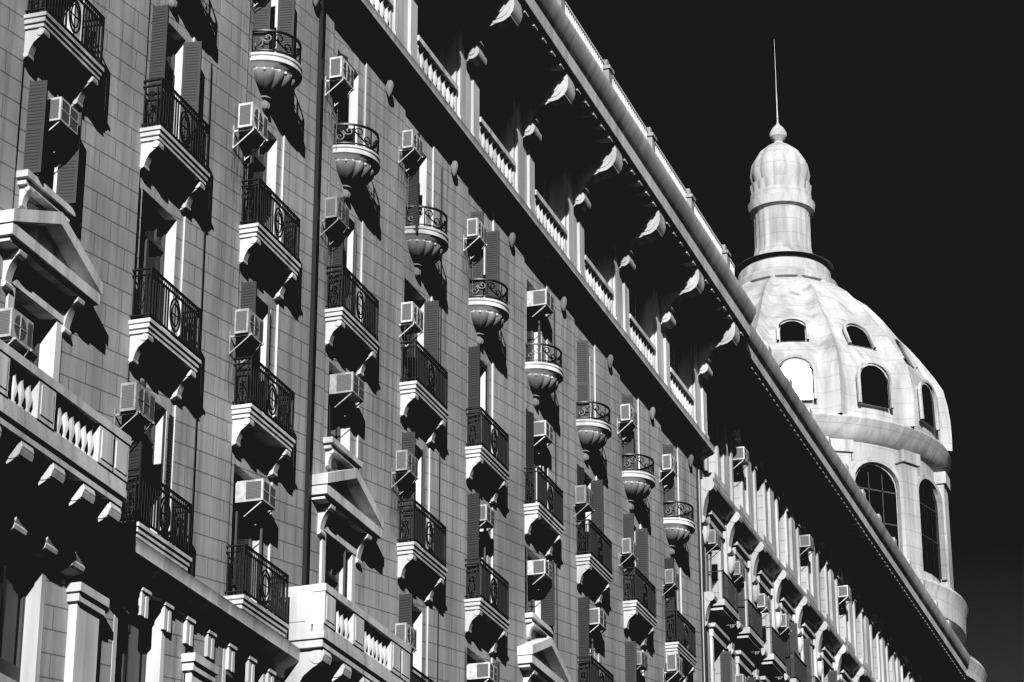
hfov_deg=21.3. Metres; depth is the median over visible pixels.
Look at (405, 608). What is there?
shutter
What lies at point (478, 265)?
shutter
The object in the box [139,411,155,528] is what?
window
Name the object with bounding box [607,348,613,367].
pinecone
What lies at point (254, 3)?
air conditioner
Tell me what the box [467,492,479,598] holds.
shutter
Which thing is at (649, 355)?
top baluster
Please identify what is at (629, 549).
air conditioner
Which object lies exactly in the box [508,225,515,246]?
pinecone
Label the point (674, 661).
air conditioner
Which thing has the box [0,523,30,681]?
window
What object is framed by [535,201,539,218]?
top baluster
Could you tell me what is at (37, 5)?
shutter
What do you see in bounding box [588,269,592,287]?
top baluster
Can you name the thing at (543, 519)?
rectangular balcony
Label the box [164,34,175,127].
window
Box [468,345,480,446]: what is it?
shutter
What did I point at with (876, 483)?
tower glazing
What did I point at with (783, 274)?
tower and dome
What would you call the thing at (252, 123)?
air conditioner
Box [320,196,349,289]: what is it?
air conditioner
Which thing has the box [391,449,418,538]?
air conditioner
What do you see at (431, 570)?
rectangular balcony
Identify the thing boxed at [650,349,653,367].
top baluster
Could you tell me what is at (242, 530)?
window
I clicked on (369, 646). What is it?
stone baluster
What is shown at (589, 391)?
shutter
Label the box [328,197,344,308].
shutter
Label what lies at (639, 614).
rectangular balcony
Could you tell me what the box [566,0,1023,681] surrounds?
sky
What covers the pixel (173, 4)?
balcony
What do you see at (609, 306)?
top baluster
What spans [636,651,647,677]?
window air conditioner
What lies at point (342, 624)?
stone baluster
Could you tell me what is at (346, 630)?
stone baluster
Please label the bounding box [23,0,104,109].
rectangular balcony
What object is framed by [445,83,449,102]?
top baluster
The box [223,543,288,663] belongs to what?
rectangular balcony
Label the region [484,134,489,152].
top baluster
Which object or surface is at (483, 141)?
top baluster
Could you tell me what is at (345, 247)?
window
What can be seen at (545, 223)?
top baluster
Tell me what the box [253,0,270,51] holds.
shutter
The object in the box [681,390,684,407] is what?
top baluster
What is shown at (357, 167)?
balcony
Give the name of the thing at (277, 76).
balcony
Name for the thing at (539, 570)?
window air conditioner
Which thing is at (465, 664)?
shutter
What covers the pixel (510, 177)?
top baluster
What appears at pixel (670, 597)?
window
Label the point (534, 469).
window
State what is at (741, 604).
shutter
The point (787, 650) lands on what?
shutter
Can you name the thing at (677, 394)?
top baluster
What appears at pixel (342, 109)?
shutter
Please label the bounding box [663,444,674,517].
window
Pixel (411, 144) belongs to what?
air conditioner
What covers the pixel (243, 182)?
shutter
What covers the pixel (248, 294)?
shutter
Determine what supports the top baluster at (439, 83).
on the building wall at (96, 370)
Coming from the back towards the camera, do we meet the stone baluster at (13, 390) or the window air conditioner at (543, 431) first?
the window air conditioner at (543, 431)
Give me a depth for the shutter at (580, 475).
74.02 m
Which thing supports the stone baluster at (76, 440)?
on the building wall at (96, 370)
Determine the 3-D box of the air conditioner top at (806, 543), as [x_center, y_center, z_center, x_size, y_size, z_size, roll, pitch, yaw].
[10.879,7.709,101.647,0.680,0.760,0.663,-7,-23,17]
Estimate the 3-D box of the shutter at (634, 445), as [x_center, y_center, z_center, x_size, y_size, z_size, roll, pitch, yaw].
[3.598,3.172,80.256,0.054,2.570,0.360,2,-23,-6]
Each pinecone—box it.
[312,0,319,6]
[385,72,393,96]
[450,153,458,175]
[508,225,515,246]
[560,289,566,310]
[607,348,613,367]
[649,400,655,419]
[687,448,693,466]
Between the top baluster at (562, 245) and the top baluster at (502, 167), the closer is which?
the top baluster at (502, 167)
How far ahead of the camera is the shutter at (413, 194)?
63.52 m
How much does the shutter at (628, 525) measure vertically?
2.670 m
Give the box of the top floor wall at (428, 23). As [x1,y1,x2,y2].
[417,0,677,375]
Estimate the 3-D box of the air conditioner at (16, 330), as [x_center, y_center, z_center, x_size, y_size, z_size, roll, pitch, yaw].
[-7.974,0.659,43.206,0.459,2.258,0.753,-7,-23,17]
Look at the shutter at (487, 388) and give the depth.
67.40 m
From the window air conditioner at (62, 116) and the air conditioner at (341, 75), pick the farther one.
the air conditioner at (341, 75)
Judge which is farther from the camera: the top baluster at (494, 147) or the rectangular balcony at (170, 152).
the top baluster at (494, 147)
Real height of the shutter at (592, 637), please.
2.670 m
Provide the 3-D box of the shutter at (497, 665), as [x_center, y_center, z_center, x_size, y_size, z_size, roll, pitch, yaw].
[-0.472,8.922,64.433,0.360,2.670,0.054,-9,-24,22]
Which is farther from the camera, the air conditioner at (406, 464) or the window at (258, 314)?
the air conditioner at (406, 464)
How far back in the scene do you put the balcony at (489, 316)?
67.23 m
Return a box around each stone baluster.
[8,367,18,402]
[15,372,25,408]
[22,377,32,413]
[54,400,62,434]
[59,404,69,439]
[66,409,75,444]
[72,414,81,448]
[79,418,87,452]
[85,423,93,457]
[335,605,339,633]
[338,608,344,636]
[343,611,348,640]
[364,625,367,653]
[366,628,371,655]
[370,631,375,658]
[374,634,379,661]
[378,637,382,664]
[382,639,386,667]
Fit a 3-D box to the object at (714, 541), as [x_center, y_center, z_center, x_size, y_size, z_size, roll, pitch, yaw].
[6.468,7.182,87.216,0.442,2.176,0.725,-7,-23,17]
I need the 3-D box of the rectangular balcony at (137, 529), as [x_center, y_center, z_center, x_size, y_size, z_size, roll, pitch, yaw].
[-6.267,3.418,47.718,0.470,1.800,2.160,-7,-23,17]
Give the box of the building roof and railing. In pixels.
[557,0,734,274]
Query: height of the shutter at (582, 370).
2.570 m
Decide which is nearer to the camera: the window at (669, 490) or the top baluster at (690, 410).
the window at (669, 490)
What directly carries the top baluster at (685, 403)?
on the building wall at (96, 370)
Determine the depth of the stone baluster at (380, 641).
55.81 m
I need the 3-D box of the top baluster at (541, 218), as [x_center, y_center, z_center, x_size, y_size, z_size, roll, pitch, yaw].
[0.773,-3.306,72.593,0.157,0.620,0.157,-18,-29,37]
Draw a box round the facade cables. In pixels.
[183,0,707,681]
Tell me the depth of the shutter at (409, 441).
60.68 m
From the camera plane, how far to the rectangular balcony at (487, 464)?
66.03 m
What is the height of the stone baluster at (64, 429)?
0.620 m
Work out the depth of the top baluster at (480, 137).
68.12 m
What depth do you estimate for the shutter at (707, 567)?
87.19 m
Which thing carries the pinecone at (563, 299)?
attached to the building wall at (96, 370)
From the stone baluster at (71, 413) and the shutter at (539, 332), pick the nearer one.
the stone baluster at (71, 413)
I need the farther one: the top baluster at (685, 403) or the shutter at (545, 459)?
the top baluster at (685, 403)
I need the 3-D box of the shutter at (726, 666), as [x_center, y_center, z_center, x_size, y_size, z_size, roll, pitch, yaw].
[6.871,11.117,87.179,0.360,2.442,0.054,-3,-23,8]
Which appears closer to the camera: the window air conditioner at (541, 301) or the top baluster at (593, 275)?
the window air conditioner at (541, 301)
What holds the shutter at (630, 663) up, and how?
attached to the building wall at (96, 370)
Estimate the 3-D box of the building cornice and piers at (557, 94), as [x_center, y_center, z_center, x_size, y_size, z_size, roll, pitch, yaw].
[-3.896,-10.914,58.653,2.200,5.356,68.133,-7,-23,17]
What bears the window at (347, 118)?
attached to the building wall at (96, 370)
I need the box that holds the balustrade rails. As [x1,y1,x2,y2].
[369,0,693,419]
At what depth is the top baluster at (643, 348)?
81.18 m
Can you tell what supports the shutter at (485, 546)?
attached to the building wall at (96, 370)
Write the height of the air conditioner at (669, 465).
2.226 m
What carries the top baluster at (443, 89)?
on the building wall at (96, 370)
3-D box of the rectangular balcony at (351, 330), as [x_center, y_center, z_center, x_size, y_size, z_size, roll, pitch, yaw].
[-3.436,-0.395,58.404,0.470,1.800,2.160,-7,-23,17]
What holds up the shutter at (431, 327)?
attached to the building wall at (96, 370)
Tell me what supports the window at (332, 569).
attached to the building wall at (96, 370)
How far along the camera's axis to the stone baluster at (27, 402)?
42.47 m
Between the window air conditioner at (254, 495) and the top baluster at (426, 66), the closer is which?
the window air conditioner at (254, 495)
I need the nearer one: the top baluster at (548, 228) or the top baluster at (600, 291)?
the top baluster at (548, 228)
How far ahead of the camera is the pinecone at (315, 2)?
58.98 m
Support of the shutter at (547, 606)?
attached to the building wall at (96, 370)
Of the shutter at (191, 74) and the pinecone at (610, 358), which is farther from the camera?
the pinecone at (610, 358)
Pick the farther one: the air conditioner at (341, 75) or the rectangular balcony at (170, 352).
the air conditioner at (341, 75)
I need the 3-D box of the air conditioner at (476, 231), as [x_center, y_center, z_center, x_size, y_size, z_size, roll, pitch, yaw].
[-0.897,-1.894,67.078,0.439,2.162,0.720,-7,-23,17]
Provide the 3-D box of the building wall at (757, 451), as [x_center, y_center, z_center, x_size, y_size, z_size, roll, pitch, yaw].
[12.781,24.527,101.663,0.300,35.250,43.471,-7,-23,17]
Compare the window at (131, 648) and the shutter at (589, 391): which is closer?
the window at (131, 648)
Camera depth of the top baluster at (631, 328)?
80.13 m
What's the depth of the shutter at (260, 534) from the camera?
52.57 m
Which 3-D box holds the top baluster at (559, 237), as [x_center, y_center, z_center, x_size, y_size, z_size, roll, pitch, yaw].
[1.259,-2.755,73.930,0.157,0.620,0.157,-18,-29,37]
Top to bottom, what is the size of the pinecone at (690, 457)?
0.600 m
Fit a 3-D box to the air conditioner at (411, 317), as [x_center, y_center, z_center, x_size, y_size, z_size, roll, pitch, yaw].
[-2.302,0.285,61.801,0.455,2.239,0.746,-7,-23,17]
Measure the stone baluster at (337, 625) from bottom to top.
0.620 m
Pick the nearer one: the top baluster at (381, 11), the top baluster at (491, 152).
the top baluster at (381, 11)
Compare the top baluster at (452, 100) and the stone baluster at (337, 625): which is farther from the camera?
the top baluster at (452, 100)
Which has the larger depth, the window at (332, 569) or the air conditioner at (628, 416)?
the air conditioner at (628, 416)
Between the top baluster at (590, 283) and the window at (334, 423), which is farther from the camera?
the top baluster at (590, 283)
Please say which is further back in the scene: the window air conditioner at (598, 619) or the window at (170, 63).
the window air conditioner at (598, 619)
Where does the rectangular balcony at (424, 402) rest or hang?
attached to the building wall at (96, 370)
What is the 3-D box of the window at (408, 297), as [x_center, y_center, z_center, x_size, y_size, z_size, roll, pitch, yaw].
[-2.461,0.087,62.923,0.060,2.750,1.450,-7,-23,17]
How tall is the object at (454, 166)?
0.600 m
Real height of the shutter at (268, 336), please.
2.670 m
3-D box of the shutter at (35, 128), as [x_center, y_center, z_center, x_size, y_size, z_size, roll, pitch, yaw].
[-7.964,-3.566,45.454,0.360,1.720,0.054,-5,-23,12]
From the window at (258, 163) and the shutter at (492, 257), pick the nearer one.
the window at (258, 163)
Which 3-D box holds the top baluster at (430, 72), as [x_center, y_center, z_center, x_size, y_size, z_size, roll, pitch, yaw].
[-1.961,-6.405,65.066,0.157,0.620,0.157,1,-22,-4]
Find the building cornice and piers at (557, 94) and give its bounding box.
[327,0,755,462]
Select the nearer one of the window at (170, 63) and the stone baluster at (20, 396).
the stone baluster at (20, 396)
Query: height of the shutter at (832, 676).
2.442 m
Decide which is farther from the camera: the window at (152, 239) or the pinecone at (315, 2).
the pinecone at (315, 2)
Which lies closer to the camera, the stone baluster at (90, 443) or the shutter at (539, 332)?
the stone baluster at (90, 443)
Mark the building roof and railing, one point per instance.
(647, 132)
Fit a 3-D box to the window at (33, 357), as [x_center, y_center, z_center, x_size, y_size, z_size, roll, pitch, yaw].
[-8.123,0.691,44.443,0.060,2.750,1.450,-7,-23,17]
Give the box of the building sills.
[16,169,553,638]
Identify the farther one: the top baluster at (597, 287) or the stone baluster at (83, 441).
the top baluster at (597, 287)
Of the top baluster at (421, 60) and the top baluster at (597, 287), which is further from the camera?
the top baluster at (597, 287)
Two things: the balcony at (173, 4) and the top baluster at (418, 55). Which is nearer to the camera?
the balcony at (173, 4)
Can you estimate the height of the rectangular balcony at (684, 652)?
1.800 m
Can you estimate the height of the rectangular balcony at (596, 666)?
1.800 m
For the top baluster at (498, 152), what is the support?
on the building wall at (96, 370)
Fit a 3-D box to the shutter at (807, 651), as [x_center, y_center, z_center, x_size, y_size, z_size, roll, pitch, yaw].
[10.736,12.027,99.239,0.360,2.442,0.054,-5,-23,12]
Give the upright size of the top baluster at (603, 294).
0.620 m
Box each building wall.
[0,0,701,681]
[703,378,931,681]
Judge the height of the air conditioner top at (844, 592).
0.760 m
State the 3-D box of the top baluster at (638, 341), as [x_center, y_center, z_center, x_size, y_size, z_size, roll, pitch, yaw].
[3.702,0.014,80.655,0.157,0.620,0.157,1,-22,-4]
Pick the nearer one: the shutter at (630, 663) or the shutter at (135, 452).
the shutter at (135, 452)
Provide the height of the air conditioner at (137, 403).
2.402 m
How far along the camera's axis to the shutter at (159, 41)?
50.60 m
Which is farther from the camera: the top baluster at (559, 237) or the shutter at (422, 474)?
the top baluster at (559, 237)
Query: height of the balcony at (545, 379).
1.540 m
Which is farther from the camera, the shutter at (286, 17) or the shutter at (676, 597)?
the shutter at (676, 597)
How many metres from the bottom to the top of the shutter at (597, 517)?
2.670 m
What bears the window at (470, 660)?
attached to the building wall at (96, 370)
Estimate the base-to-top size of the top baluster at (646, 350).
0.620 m
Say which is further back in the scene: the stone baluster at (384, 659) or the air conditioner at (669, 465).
the air conditioner at (669, 465)
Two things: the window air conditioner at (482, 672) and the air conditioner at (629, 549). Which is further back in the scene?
the air conditioner at (629, 549)
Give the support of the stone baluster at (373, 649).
on the building wall at (96, 370)
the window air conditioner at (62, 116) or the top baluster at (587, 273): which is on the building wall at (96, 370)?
the top baluster at (587, 273)
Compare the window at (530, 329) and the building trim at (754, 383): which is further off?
the building trim at (754, 383)
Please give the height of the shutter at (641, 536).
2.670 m
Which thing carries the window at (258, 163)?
attached to the building wall at (96, 370)
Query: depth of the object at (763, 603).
93.00 m
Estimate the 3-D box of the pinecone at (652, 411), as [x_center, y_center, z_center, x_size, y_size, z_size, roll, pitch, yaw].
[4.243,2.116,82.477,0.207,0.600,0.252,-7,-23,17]
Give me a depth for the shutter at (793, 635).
97.53 m
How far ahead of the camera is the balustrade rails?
72.32 m
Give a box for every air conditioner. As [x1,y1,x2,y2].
[0,307,33,378]
[44,96,78,153]
[113,381,154,443]
[228,308,263,374]
[232,102,267,213]
[233,479,275,525]
[250,0,261,11]
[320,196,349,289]
[324,56,354,149]
[328,372,363,416]
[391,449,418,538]
[395,623,416,653]
[398,129,422,209]
[399,301,423,380]
[463,218,486,297]
[467,662,496,681]
[480,504,494,538]
[527,289,553,323]
[527,559,551,589]
[534,420,552,453]
[573,485,594,523]
[589,608,606,639]
[617,403,637,470]
[619,538,637,600]
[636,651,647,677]
[659,454,677,517]
[662,569,679,602]
[663,653,684,681]
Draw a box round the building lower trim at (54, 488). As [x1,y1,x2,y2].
[0,208,570,681]
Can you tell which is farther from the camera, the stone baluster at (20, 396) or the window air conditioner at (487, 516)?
the window air conditioner at (487, 516)
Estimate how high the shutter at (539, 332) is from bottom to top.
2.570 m
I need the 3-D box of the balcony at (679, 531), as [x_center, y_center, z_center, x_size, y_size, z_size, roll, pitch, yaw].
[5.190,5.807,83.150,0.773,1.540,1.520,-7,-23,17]
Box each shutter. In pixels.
[23,80,48,173]
[32,0,48,12]
[56,112,82,204]
[123,381,145,522]
[131,186,140,319]
[146,4,169,126]
[157,412,173,540]
[179,41,201,154]
[236,281,256,404]
[241,137,246,224]
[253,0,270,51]
[257,511,262,604]
[264,304,270,415]
[276,0,294,56]
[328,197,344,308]
[335,52,347,144]
[343,550,347,597]
[352,220,356,294]
[399,593,412,664]
[400,431,415,542]
[407,133,419,232]
[421,449,424,548]
[424,300,439,394]
[465,647,465,681]
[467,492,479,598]
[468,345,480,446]
[470,211,483,297]
[483,528,486,600]
[485,230,499,300]
[485,363,488,418]
[492,662,499,681]
[525,546,526,612]
[526,410,533,503]
[538,313,540,361]
[541,444,546,473]
[541,561,554,626]
[577,340,588,418]
[577,465,584,554]
[578,596,589,681]
[589,367,589,418]
[591,479,603,562]
[591,631,593,657]
[622,395,633,470]
[623,513,634,600]
[625,641,636,681]
[633,406,635,470]
[635,528,648,607]
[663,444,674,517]
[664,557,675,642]
[675,569,677,609]
[706,542,708,591]
[720,651,731,681]
[736,559,745,626]
[748,677,755,681]
[782,612,790,678]
[789,623,798,678]
[804,638,811,681]
[828,670,837,681]
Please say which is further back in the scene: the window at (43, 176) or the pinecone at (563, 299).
the pinecone at (563, 299)
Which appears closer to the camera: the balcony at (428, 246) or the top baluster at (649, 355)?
the balcony at (428, 246)
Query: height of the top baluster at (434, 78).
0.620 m
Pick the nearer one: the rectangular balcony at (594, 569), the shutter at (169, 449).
the shutter at (169, 449)
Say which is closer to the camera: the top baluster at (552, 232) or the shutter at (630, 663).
the top baluster at (552, 232)
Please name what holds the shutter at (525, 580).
attached to the building wall at (96, 370)
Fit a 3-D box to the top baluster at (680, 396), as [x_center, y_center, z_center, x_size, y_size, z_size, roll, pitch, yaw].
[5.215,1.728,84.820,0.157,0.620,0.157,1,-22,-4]
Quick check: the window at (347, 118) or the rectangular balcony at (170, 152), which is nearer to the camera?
the rectangular balcony at (170, 152)
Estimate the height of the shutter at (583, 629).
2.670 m
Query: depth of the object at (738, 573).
90.03 m
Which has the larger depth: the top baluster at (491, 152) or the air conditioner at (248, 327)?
the top baluster at (491, 152)
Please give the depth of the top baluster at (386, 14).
62.47 m
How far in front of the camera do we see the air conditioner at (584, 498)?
73.48 m
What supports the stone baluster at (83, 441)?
on the building wall at (96, 370)
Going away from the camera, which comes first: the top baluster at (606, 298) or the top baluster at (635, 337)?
the top baluster at (606, 298)
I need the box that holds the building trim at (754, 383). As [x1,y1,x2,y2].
[698,324,969,681]
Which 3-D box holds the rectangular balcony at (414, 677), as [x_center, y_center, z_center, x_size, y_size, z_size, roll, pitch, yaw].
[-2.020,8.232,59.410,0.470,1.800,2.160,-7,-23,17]
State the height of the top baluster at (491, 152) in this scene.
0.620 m
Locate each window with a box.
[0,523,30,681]
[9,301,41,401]
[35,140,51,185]
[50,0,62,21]
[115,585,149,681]
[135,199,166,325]
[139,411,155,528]
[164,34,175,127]
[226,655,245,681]
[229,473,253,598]
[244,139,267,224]
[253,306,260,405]
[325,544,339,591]
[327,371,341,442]
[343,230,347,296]
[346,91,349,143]
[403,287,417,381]
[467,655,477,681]
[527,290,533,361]
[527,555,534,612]
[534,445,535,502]
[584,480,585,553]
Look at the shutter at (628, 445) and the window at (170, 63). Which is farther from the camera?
the shutter at (628, 445)
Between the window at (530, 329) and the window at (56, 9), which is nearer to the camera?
the window at (56, 9)
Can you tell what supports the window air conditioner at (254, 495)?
attached to the window at (242, 530)
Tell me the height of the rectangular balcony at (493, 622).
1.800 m
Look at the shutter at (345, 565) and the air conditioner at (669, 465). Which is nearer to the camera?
the shutter at (345, 565)
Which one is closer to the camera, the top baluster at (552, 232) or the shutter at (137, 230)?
the shutter at (137, 230)
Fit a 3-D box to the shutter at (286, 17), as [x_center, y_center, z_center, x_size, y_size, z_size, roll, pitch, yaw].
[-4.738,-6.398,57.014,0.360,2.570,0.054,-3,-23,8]
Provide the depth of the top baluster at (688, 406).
85.58 m
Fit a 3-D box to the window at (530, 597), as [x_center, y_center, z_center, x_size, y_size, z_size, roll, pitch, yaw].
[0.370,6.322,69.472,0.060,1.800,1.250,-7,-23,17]
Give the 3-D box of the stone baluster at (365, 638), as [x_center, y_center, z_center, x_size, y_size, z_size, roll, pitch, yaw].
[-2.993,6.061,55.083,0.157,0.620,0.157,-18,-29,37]
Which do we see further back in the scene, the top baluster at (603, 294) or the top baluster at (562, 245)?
the top baluster at (603, 294)
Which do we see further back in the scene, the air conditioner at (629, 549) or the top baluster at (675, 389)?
the top baluster at (675, 389)
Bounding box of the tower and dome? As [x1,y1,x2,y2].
[735,42,987,681]
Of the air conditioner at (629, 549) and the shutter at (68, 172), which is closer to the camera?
the shutter at (68, 172)
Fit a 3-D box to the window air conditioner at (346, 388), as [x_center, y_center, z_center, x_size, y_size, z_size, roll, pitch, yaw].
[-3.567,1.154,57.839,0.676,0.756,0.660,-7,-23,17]
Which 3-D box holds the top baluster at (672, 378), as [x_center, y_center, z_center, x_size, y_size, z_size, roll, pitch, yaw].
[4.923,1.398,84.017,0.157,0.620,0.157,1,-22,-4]
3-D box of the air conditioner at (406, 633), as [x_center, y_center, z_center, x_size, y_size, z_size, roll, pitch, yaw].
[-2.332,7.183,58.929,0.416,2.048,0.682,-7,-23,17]
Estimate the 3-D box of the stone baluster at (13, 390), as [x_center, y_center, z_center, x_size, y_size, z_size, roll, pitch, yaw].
[-7.714,0.710,42.085,0.157,0.620,0.157,1,-22,-4]
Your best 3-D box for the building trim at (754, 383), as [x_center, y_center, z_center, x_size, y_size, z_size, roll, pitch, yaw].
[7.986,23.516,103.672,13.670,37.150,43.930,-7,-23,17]
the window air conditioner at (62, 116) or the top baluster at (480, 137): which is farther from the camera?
the top baluster at (480, 137)
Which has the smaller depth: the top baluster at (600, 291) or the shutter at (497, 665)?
the shutter at (497, 665)
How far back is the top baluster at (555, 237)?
73.62 m
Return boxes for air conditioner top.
[732,446,748,473]
[799,534,813,559]
[838,585,851,608]
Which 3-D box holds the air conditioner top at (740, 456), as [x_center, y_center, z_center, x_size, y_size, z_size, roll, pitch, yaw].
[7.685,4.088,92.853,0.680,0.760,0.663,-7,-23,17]
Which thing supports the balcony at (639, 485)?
attached to the building wall at (96, 370)
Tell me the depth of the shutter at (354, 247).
59.54 m
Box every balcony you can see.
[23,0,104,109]
[117,467,191,598]
[128,267,200,401]
[139,77,209,213]
[168,0,184,11]
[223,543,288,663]
[231,355,294,478]
[239,177,300,301]
[250,29,301,112]
[324,264,379,377]
[333,123,379,200]
[397,499,447,603]
[399,340,448,445]
[405,205,448,278]
[410,665,433,681]
[464,557,509,654]
[465,407,509,504]
[469,278,508,345]
[524,466,564,557]
[525,343,562,407]
[576,401,611,462]
[576,519,613,604]
[577,655,613,681]
[622,453,654,511]
[622,566,657,647]
[663,501,694,556]
[665,610,697,681]
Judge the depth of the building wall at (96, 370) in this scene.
57.28 m
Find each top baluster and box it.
[373,0,379,10]
[378,0,384,17]
[383,3,388,23]
[417,43,419,59]
[418,48,423,70]
[423,54,428,73]
[427,60,432,80]
[432,66,437,85]
[436,71,441,90]
[440,77,445,97]
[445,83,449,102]
[449,88,454,107]
[479,124,481,140]
[480,129,485,147]
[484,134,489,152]
[488,139,493,157]
[492,144,496,163]
[496,149,500,168]
[500,154,504,173]
[504,159,508,178]
[508,164,512,182]
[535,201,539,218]
[539,205,543,225]
[542,210,547,227]
[546,214,550,234]
[550,219,554,236]
[553,224,557,243]
[556,228,560,245]
[560,232,564,250]
[585,265,589,282]
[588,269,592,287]
[591,273,595,290]
[594,278,598,294]
[598,282,601,298]
[601,286,604,302]
[604,290,607,306]
[607,294,611,310]
[630,323,633,339]
[633,327,636,345]
[635,331,639,347]
[638,335,642,351]
[641,338,644,354]
[644,342,647,358]
[647,346,650,361]
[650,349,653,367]
[670,376,673,391]
[673,380,676,395]
[675,383,679,399]
[678,386,681,401]
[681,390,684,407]
[683,393,686,408]
[686,396,689,412]
[688,400,691,414]
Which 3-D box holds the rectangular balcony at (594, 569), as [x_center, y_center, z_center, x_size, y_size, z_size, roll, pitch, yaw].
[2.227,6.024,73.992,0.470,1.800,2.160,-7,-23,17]
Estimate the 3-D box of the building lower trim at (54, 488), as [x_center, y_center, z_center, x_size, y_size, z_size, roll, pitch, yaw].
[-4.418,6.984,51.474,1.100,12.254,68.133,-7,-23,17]
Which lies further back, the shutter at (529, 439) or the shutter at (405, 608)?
the shutter at (529, 439)
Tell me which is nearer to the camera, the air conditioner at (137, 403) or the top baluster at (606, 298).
the air conditioner at (137, 403)
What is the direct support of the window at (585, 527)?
attached to the building wall at (96, 370)
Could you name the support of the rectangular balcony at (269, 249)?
attached to the building wall at (96, 370)
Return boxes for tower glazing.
[780,321,941,578]
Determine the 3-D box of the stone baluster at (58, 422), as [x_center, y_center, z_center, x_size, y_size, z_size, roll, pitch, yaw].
[-7.240,1.248,43.391,0.157,0.620,0.157,-18,-29,37]
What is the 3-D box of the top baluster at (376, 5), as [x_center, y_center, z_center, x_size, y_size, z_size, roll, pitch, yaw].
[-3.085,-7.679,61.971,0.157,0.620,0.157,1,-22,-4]
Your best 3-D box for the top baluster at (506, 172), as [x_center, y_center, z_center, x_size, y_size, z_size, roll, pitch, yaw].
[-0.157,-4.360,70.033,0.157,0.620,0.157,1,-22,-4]
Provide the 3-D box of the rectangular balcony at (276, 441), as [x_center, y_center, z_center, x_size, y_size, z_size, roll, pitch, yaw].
[-4.851,1.512,53.061,0.470,1.800,2.160,-7,-23,17]
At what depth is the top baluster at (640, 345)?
80.88 m
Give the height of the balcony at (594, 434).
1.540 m

